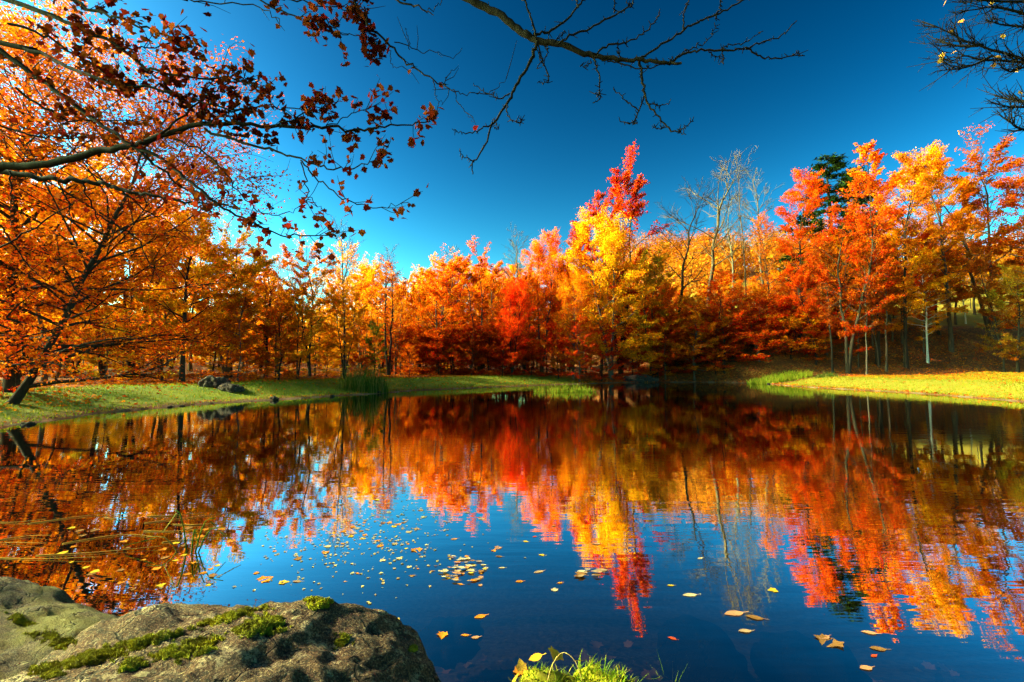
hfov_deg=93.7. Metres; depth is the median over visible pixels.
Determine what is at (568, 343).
autumn tree
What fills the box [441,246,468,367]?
bare tree
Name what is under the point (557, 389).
rush clump
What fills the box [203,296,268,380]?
autumn tree
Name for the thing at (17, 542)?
floating stalk
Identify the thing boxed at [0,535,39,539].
floating stalk
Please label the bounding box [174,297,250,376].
autumn tree
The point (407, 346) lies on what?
autumn bush
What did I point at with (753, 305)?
autumn tree
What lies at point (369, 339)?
tree
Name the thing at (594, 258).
autumn tree
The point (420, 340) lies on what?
autumn tree
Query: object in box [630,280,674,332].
autumn tree
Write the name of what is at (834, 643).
floating leaf
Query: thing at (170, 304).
autumn tree
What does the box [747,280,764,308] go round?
autumn tree
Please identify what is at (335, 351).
autumn tree
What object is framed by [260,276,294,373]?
autumn tree
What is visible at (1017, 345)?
autumn tree
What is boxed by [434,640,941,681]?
sunken leaves
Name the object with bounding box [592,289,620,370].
autumn tree
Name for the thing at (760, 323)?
autumn bush
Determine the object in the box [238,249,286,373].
autumn tree
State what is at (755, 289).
autumn tree
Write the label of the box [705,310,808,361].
autumn tree
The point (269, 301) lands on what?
autumn tree
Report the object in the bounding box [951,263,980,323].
birch tree
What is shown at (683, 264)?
bare tree
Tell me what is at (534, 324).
autumn tree
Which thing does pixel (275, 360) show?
autumn tree
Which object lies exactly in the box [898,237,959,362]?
birch tree
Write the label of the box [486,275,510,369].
autumn tree
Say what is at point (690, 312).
autumn tree
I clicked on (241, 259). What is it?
autumn tree
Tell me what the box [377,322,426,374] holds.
autumn tree
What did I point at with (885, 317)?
autumn tree
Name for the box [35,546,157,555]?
floating stalk
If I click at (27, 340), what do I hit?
autumn tree
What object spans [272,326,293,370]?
autumn tree
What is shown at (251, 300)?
autumn tree
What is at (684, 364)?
autumn bush
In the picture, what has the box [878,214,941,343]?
autumn tree
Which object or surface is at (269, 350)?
autumn tree
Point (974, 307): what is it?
autumn tree
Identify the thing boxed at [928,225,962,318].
autumn tree
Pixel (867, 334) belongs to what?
autumn tree
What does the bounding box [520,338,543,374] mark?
autumn bush
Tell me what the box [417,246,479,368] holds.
autumn tree
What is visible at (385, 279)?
bare tree
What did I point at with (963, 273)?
autumn tree
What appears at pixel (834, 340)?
autumn tree
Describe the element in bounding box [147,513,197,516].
floating stalk
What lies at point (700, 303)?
autumn tree
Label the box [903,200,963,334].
autumn tree
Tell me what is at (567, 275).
autumn tree
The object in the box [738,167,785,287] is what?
bare tree
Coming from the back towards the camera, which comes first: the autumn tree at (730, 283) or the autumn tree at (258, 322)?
the autumn tree at (730, 283)
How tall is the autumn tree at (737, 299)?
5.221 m
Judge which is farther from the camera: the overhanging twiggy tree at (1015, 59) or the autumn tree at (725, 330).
the autumn tree at (725, 330)
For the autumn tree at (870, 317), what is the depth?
46.77 m
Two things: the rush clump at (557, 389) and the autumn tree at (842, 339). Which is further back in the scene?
the autumn tree at (842, 339)
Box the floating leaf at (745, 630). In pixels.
[739,629,751,631]
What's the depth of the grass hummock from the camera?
2.33 m
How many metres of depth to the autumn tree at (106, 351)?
44.45 m
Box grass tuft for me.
[651,652,687,681]
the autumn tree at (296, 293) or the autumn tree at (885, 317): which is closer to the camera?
the autumn tree at (296, 293)
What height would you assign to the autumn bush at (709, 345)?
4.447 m
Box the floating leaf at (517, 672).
[513,666,526,675]
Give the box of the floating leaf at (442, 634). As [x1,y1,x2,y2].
[437,631,447,638]
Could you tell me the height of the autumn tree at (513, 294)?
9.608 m
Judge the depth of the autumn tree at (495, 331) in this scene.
48.31 m
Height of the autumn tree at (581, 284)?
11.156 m
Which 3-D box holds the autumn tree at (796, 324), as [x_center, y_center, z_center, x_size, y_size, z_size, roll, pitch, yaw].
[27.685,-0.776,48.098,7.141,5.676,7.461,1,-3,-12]
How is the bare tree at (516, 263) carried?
on the ground at (524, 630)
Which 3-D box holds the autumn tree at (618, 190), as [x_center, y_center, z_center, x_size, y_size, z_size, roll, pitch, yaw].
[11.418,-8.794,53.680,9.100,25.923,11.572,3,-4,-40]
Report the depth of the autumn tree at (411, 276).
81.23 m
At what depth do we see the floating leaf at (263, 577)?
3.62 m
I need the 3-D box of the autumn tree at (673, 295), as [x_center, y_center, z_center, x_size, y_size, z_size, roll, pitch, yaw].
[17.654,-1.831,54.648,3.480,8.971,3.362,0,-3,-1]
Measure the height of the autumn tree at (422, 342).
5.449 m
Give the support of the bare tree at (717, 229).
on the ground at (524, 630)
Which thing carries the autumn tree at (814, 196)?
on the ground at (524, 630)
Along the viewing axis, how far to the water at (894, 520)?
5.52 m
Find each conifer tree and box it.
[763,152,921,316]
[817,164,911,312]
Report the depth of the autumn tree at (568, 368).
67.42 m
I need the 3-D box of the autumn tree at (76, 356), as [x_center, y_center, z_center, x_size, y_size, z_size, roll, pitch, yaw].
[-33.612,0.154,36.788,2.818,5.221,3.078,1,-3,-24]
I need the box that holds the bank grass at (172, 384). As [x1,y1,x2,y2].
[0,375,597,425]
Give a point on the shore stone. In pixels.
(28, 423)
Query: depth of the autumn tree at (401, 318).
46.85 m
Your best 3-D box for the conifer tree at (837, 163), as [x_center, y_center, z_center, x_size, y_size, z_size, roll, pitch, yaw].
[38.916,-12.287,57.295,16.146,21.215,16.214,-1,-3,18]
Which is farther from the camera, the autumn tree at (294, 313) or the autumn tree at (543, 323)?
the autumn tree at (543, 323)
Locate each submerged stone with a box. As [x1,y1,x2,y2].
[657,615,755,681]
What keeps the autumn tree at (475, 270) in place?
on the ground at (524, 630)
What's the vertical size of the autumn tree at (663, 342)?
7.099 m
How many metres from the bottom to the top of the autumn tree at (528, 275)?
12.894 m
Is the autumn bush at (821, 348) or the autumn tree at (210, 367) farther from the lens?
the autumn bush at (821, 348)
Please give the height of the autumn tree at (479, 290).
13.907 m
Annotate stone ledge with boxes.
[621,374,658,381]
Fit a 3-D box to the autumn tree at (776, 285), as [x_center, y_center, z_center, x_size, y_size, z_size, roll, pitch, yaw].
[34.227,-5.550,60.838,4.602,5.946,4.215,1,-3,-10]
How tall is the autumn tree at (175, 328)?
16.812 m
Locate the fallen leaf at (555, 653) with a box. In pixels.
[548,646,563,660]
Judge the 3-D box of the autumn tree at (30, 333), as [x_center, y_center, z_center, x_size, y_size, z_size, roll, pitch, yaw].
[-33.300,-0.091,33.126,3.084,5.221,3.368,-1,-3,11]
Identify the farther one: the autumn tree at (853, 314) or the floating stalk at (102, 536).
the autumn tree at (853, 314)
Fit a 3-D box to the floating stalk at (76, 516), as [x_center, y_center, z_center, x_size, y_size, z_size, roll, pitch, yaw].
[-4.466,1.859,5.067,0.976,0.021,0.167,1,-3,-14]
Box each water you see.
[0,382,1023,681]
[418,614,483,669]
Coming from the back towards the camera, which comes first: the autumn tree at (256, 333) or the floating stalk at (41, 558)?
the autumn tree at (256, 333)
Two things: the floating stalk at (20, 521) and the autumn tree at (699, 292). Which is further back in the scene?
the autumn tree at (699, 292)
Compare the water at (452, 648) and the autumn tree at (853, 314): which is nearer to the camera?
the water at (452, 648)
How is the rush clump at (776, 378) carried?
on the ground at (524, 630)
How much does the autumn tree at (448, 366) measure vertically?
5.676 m
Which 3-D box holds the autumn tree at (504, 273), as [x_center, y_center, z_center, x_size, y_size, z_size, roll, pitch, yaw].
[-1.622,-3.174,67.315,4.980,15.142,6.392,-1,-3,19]
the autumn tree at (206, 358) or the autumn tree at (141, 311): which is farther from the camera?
the autumn tree at (141, 311)
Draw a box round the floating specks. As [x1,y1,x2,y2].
[160,450,537,603]
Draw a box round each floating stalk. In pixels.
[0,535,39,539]
[0,556,97,558]
[1,519,43,522]
[1,542,33,542]
[27,514,123,523]
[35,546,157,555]
[62,534,146,543]
[143,527,214,531]
[144,511,238,522]
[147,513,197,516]
[162,537,224,542]
[172,520,235,524]
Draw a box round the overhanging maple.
[0,0,516,284]
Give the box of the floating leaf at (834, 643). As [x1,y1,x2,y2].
[814,634,843,646]
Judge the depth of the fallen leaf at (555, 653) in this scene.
2.37 m
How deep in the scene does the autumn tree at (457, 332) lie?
45.04 m
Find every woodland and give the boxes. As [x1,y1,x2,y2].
[1,285,475,368]
[213,223,1023,357]
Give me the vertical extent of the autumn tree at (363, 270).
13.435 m
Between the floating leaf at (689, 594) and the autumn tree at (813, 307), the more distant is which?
the autumn tree at (813, 307)
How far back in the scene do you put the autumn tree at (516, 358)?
51.73 m
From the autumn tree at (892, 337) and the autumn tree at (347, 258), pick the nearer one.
the autumn tree at (347, 258)
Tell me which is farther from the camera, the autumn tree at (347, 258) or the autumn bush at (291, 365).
the autumn tree at (347, 258)
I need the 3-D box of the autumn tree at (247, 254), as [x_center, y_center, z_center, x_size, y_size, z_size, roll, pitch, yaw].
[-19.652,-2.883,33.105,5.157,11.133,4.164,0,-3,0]
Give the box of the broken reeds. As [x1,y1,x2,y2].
[125,509,240,552]
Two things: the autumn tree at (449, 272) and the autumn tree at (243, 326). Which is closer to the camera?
the autumn tree at (243, 326)
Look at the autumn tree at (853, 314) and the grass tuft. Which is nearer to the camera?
the grass tuft
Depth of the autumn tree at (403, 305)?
65.83 m
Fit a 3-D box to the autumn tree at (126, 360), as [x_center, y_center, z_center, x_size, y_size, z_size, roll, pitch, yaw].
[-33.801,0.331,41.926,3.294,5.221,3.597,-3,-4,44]
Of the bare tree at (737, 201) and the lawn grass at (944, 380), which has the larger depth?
the bare tree at (737, 201)
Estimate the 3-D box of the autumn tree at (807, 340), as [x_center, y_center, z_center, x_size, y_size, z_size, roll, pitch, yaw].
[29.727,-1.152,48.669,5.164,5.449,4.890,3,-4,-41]
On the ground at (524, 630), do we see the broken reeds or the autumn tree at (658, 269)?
the autumn tree at (658, 269)
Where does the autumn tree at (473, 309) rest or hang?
on the ground at (524, 630)
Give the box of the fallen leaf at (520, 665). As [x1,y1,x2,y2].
[515,658,526,671]
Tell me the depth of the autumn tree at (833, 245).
54.11 m
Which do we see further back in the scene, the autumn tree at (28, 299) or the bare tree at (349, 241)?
the bare tree at (349, 241)
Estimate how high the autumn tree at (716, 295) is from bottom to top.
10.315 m
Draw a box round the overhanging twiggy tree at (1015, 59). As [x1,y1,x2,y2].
[909,0,1023,146]
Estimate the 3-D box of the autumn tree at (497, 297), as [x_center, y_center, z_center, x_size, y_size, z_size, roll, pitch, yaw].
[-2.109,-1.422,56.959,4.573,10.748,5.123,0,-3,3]
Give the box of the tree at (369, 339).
[359,321,389,374]
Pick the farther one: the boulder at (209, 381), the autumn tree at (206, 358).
the autumn tree at (206, 358)
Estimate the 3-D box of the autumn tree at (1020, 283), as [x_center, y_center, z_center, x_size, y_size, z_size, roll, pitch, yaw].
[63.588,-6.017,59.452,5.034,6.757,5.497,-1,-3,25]
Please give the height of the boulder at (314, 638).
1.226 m
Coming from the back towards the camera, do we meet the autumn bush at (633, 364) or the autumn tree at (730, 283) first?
the autumn tree at (730, 283)
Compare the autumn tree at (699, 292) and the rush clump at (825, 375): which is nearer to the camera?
the rush clump at (825, 375)
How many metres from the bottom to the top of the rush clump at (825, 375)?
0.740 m
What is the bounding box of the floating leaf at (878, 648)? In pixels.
[869,646,890,650]
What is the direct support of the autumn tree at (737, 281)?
on the ground at (524, 630)
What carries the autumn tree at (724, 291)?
on the ground at (524, 630)
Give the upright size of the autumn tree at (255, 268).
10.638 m
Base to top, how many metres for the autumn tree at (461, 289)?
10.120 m
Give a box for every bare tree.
[324,214,363,367]
[366,243,401,369]
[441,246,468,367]
[452,0,807,173]
[495,221,529,322]
[647,175,721,313]
[658,145,757,316]
[713,192,752,300]
[731,151,752,322]
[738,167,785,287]
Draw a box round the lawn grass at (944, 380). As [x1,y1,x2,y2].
[779,371,1023,400]
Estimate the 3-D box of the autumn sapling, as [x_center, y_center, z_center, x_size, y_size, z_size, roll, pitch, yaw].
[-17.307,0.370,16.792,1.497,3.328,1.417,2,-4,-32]
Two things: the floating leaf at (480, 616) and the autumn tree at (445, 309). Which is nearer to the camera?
the floating leaf at (480, 616)
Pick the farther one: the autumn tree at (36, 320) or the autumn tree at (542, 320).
the autumn tree at (542, 320)
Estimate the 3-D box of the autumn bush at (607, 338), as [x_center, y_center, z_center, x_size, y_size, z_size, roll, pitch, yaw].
[8.710,1.174,46.313,4.386,5.852,4.153,-3,-4,42]
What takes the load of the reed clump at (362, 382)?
on the ground at (524, 630)
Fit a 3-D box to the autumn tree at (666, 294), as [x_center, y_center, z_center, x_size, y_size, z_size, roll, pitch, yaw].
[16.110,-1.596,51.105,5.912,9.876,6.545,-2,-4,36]
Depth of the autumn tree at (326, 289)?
60.95 m
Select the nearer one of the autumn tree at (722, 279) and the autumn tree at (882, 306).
the autumn tree at (882, 306)
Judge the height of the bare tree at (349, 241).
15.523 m
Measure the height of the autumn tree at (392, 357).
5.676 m
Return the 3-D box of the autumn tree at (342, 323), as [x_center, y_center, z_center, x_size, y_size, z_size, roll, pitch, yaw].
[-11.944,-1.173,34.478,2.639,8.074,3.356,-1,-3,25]
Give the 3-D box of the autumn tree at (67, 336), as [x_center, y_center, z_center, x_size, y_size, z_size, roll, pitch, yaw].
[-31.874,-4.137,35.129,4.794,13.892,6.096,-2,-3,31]
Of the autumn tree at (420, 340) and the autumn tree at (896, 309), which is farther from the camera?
the autumn tree at (896, 309)
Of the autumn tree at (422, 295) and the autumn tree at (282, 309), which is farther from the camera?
the autumn tree at (422, 295)
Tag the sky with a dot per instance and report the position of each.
(855, 81)
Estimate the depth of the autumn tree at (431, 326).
47.73 m
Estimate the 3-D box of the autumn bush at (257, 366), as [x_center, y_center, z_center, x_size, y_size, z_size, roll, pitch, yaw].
[-15.819,1.470,29.957,2.434,2.110,2.543,2,-4,-34]
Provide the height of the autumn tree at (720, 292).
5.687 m
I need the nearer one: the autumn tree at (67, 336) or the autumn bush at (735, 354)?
the autumn tree at (67, 336)
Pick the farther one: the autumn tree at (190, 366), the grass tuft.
the autumn tree at (190, 366)
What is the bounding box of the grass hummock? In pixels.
[508,650,644,681]
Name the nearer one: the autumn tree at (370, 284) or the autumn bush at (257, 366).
the autumn bush at (257, 366)
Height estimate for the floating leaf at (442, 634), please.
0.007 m
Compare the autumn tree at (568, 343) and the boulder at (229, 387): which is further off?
the autumn tree at (568, 343)
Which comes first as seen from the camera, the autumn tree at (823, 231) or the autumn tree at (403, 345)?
the autumn tree at (403, 345)
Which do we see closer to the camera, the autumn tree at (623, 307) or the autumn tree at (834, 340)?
the autumn tree at (834, 340)
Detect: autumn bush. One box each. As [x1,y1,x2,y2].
[237,348,278,380]
[274,344,308,376]
[311,335,341,376]
[345,351,377,376]
[398,344,420,374]
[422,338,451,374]
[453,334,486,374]
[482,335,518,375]
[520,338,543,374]
[535,322,580,378]
[579,325,624,381]
[614,326,649,377]
[638,318,684,377]
[655,341,700,373]
[693,324,725,362]
[723,345,742,360]
[749,321,766,349]
[776,326,795,355]
[803,323,830,361]
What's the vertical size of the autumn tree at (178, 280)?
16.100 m
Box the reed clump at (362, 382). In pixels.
[334,362,390,393]
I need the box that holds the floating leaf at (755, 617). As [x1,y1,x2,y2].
[746,615,763,619]
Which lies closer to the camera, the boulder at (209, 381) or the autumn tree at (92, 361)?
the boulder at (209, 381)
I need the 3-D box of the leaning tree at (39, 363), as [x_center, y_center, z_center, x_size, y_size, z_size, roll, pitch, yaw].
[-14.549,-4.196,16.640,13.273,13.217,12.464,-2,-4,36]
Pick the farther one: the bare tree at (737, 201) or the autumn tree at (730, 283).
the autumn tree at (730, 283)
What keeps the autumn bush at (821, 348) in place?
on the ground at (524, 630)
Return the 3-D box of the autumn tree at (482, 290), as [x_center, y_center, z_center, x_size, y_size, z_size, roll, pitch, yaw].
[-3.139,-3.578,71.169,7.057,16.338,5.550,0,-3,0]
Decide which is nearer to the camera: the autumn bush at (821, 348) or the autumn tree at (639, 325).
the autumn bush at (821, 348)
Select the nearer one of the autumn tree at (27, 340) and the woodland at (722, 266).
the autumn tree at (27, 340)
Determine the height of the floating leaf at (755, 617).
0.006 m
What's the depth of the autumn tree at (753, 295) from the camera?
53.34 m
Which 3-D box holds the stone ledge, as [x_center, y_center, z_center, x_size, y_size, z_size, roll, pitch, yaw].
[12.873,4.013,48.243,3.878,1.358,1.496,0,-3,0]
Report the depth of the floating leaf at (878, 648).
2.72 m
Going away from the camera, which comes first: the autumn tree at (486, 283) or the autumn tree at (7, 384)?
the autumn tree at (7, 384)
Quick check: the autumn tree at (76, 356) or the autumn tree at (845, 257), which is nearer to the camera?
the autumn tree at (76, 356)
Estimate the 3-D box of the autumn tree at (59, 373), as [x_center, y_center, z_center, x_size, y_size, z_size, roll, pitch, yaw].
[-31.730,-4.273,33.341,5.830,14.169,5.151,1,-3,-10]
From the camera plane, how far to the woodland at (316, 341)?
73.25 m
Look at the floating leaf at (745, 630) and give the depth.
2.90 m
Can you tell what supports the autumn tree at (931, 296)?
on the ground at (524, 630)
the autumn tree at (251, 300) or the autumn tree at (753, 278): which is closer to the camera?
the autumn tree at (251, 300)
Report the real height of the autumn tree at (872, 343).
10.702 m
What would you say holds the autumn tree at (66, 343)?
on the ground at (524, 630)
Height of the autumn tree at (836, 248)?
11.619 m
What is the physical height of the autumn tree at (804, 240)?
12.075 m
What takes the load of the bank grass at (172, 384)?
on the ground at (524, 630)
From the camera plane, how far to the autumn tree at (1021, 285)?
56.90 m
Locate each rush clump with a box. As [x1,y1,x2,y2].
[532,384,597,391]
[747,369,813,383]
[815,370,838,377]
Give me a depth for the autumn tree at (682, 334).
49.33 m
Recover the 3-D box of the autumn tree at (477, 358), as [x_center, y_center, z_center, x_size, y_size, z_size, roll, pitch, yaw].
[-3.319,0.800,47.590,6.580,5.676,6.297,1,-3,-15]
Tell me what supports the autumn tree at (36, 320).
on the ground at (524, 630)
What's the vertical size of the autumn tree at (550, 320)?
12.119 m
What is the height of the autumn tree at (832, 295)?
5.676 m
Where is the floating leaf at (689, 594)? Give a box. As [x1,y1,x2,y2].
[683,593,696,595]
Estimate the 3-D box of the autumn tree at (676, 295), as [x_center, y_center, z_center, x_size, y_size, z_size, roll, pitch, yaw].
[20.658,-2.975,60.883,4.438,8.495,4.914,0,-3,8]
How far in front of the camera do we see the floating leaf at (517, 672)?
2.51 m
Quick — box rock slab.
[0,576,118,680]
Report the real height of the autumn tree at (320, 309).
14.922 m
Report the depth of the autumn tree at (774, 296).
51.25 m
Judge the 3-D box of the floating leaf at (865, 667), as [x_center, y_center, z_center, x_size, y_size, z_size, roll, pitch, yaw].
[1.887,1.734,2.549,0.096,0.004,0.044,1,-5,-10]
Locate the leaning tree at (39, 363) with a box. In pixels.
[0,5,298,404]
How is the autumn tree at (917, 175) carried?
on the ground at (524, 630)
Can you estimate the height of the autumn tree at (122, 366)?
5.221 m
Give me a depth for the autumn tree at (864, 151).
47.72 m
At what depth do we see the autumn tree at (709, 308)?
53.19 m
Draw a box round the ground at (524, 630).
[0,268,1023,681]
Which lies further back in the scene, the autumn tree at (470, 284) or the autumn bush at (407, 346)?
the autumn tree at (470, 284)
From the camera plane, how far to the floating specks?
4.45 m
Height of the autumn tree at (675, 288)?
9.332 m
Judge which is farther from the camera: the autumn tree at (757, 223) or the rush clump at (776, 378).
the autumn tree at (757, 223)
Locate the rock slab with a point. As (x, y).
(38, 622)
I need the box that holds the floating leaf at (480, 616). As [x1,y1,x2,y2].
[474,614,486,617]
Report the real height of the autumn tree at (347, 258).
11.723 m
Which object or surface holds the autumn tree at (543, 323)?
on the ground at (524, 630)
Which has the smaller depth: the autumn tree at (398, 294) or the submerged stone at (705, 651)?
the submerged stone at (705, 651)
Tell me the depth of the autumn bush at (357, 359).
37.73 m
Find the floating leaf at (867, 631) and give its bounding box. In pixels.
[861,630,881,633]
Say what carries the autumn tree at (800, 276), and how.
on the ground at (524, 630)
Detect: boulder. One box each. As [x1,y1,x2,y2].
[0,595,440,681]
[198,375,230,387]
[217,382,244,392]
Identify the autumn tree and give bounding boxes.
[0,0,213,392]
[0,125,91,377]
[0,138,115,374]
[0,143,96,380]
[0,308,40,372]
[1,192,50,375]
[19,302,51,373]
[20,184,106,377]
[35,142,168,376]
[40,212,116,375]
[44,307,91,377]
[61,335,94,368]
[65,290,136,380]
[69,308,131,377]
[75,155,188,380]
[97,322,135,369]
[103,312,146,372]
[106,206,256,381]
[111,291,205,381]
[111,320,141,369]
[115,209,191,364]
[121,181,205,373]
[133,265,159,369]
[143,256,213,368]
[167,229,223,370]
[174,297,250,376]
[175,225,277,378]
[184,219,268,377]
[190,313,223,371]
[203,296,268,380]
[206,309,253,373]
[224,256,254,371]
[228,259,274,372]
[235,254,310,377]
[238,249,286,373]
[241,320,291,372]
[245,299,310,379]
[252,316,278,367]
[255,305,295,378]
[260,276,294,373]
[262,277,309,365]
[270,229,341,375]
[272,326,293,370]
[280,273,324,379]
[294,315,337,375]
[306,265,341,366]
[317,237,369,372]
[317,270,354,352]
[320,267,368,377]
[330,325,350,372]
[335,256,376,367]
[337,251,384,367]
[347,314,384,373]
[349,253,400,367]
[354,272,410,370]
[359,323,388,371]
[363,319,418,373]
[366,254,410,374]
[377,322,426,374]
[380,327,433,371]
[384,320,448,374]
[386,286,412,374]
[388,283,414,364]
[393,322,423,372]
[399,263,424,366]
[403,295,427,352]
[404,264,431,366]
[405,243,471,374]
[409,324,429,372]
[416,319,481,374]
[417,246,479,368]
[417,252,449,330]
[419,322,458,371]
[420,323,473,373]
[426,276,455,373]
[429,274,484,366]
[432,281,470,372]
[446,329,508,374]
[448,236,510,373]
[449,329,496,373]
[450,320,489,374]
[461,265,491,366]
[465,271,476,366]
[468,267,508,364]
[468,272,499,347]
[473,320,506,374]
[474,265,503,368]
[478,286,510,368]
[481,326,521,374]
[484,264,514,368]
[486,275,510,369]
[489,275,538,375]
[489,333,541,373]
[499,257,546,373]
[505,264,529,366]
[508,330,539,372]
[511,227,584,371]
[512,280,544,372]
[524,274,551,368]
[525,268,547,368]
[532,329,564,372]
[539,279,582,371]
[540,275,564,369]
[542,268,588,372]
[543,269,583,370]
[546,268,602,379]
[548,204,663,378]
[556,315,596,381]
[557,220,604,372]
[573,141,674,373]
[582,270,619,372]
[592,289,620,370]
[609,274,631,348]
[614,239,680,374]
[622,311,702,372]
[625,289,650,370]
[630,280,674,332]
[638,282,689,369]
[647,284,687,338]
[647,313,680,379]
[659,288,684,337]
[665,295,735,380]
[666,283,689,314]
[676,312,716,371]
[677,270,755,373]
[677,304,708,336]
[683,293,739,337]
[687,307,749,359]
[694,280,706,304]
[694,304,770,358]
[698,282,727,328]
[698,301,717,339]
[701,283,728,316]
[701,313,733,374]
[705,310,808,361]
[715,270,729,298]
[716,297,749,340]
[717,280,731,305]
[722,283,782,327]
[724,276,731,294]
[724,286,750,327]
[732,279,750,315]
[743,275,766,307]
[743,285,772,317]
[745,297,778,340]
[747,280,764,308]
[748,211,786,332]
[748,293,803,340]
[748,306,832,358]
[752,285,804,335]
[764,268,777,293]
[765,276,776,300]
[767,273,793,307]
[772,168,831,345]
[776,262,831,364]
[776,282,804,332]
[784,308,872,355]
[785,303,830,354]
[788,297,823,336]
[789,173,913,373]
[790,228,827,291]
[790,289,851,332]
[796,214,827,276]
[804,241,858,372]
[804,287,853,328]
[812,228,856,315]
[815,291,892,337]
[825,296,862,344]
[830,233,849,291]
[835,236,852,346]
[836,228,860,291]
[837,237,881,367]
[839,139,917,364]
[851,243,878,374]
[851,247,898,345]
[851,268,889,366]
[857,233,898,341]
[869,145,961,368]
[870,240,903,371]
[871,259,887,354]
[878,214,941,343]
[880,274,907,317]
[885,139,988,352]
[900,121,1023,338]
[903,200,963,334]
[909,230,938,362]
[910,245,944,353]
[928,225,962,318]
[944,203,997,324]
[946,215,1009,314]
[960,242,1019,371]
[967,155,1023,328]
[969,258,1007,295]
[972,263,1023,372]
[998,255,1023,308]
[1007,266,1023,317]
[1009,266,1023,314]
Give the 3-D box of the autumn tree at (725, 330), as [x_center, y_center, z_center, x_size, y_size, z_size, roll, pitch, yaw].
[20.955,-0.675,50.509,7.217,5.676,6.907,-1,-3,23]
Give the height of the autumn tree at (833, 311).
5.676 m
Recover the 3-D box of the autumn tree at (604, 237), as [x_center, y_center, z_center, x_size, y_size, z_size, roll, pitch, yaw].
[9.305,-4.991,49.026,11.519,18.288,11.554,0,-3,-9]
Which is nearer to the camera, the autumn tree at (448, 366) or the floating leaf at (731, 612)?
the floating leaf at (731, 612)
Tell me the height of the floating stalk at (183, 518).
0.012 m
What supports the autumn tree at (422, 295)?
on the ground at (524, 630)
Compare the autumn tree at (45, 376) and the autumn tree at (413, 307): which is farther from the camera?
the autumn tree at (413, 307)
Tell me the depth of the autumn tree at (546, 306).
70.20 m
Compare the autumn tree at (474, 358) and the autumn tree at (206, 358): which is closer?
the autumn tree at (206, 358)
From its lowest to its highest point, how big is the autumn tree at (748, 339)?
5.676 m
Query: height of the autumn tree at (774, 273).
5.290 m
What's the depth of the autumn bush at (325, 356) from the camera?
37.86 m
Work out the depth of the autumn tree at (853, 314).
46.00 m
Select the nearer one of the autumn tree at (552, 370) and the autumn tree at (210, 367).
the autumn tree at (210, 367)
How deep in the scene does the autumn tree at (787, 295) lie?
52.13 m
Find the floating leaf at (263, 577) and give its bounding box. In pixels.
[258,576,273,582]
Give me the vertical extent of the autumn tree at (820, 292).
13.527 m
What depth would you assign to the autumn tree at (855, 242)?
55.72 m
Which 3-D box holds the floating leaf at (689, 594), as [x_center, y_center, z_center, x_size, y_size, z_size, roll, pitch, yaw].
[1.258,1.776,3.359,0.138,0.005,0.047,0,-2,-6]
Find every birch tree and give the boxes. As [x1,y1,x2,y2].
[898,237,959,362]
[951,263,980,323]
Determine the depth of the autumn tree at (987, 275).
58.72 m
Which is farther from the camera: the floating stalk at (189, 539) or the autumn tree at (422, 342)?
the autumn tree at (422, 342)
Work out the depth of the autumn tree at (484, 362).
45.26 m
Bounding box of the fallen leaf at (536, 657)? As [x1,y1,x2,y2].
[529,653,545,660]
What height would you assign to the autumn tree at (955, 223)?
22.200 m
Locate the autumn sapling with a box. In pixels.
[0,305,39,392]
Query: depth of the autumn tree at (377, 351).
45.45 m
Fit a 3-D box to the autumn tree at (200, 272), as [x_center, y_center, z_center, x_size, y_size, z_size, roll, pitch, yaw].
[-18.436,-2.721,27.359,5.463,10.445,5.655,-1,-3,16]
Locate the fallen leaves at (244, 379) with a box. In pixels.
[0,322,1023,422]
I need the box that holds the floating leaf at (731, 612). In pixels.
[725,610,748,614]
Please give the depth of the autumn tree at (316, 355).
38.77 m
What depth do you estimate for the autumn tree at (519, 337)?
51.01 m
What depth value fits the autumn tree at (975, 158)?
51.16 m
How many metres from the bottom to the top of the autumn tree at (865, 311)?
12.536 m
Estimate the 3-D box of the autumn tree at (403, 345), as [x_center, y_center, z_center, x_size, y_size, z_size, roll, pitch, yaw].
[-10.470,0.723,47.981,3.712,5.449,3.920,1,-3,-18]
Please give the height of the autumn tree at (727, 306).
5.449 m
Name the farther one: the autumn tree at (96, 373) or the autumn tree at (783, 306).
the autumn tree at (783, 306)
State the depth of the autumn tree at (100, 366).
31.93 m
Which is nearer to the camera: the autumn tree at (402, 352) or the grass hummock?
the grass hummock
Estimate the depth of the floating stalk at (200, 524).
4.84 m
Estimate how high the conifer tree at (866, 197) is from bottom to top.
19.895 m
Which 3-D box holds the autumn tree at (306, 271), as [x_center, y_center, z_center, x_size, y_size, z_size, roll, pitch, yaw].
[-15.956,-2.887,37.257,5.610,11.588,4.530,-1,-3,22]
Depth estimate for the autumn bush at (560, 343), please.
45.28 m
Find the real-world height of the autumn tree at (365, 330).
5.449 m
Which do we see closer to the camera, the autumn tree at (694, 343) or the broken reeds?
the broken reeds
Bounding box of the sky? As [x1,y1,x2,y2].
[0,0,1023,355]
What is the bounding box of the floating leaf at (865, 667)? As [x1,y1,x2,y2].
[860,665,874,669]
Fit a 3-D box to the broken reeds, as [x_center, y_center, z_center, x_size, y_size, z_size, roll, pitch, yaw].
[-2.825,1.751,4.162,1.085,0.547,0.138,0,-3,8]
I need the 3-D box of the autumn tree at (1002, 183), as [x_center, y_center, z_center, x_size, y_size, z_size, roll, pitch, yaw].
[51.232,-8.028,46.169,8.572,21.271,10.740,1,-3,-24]
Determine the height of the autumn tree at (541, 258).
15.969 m

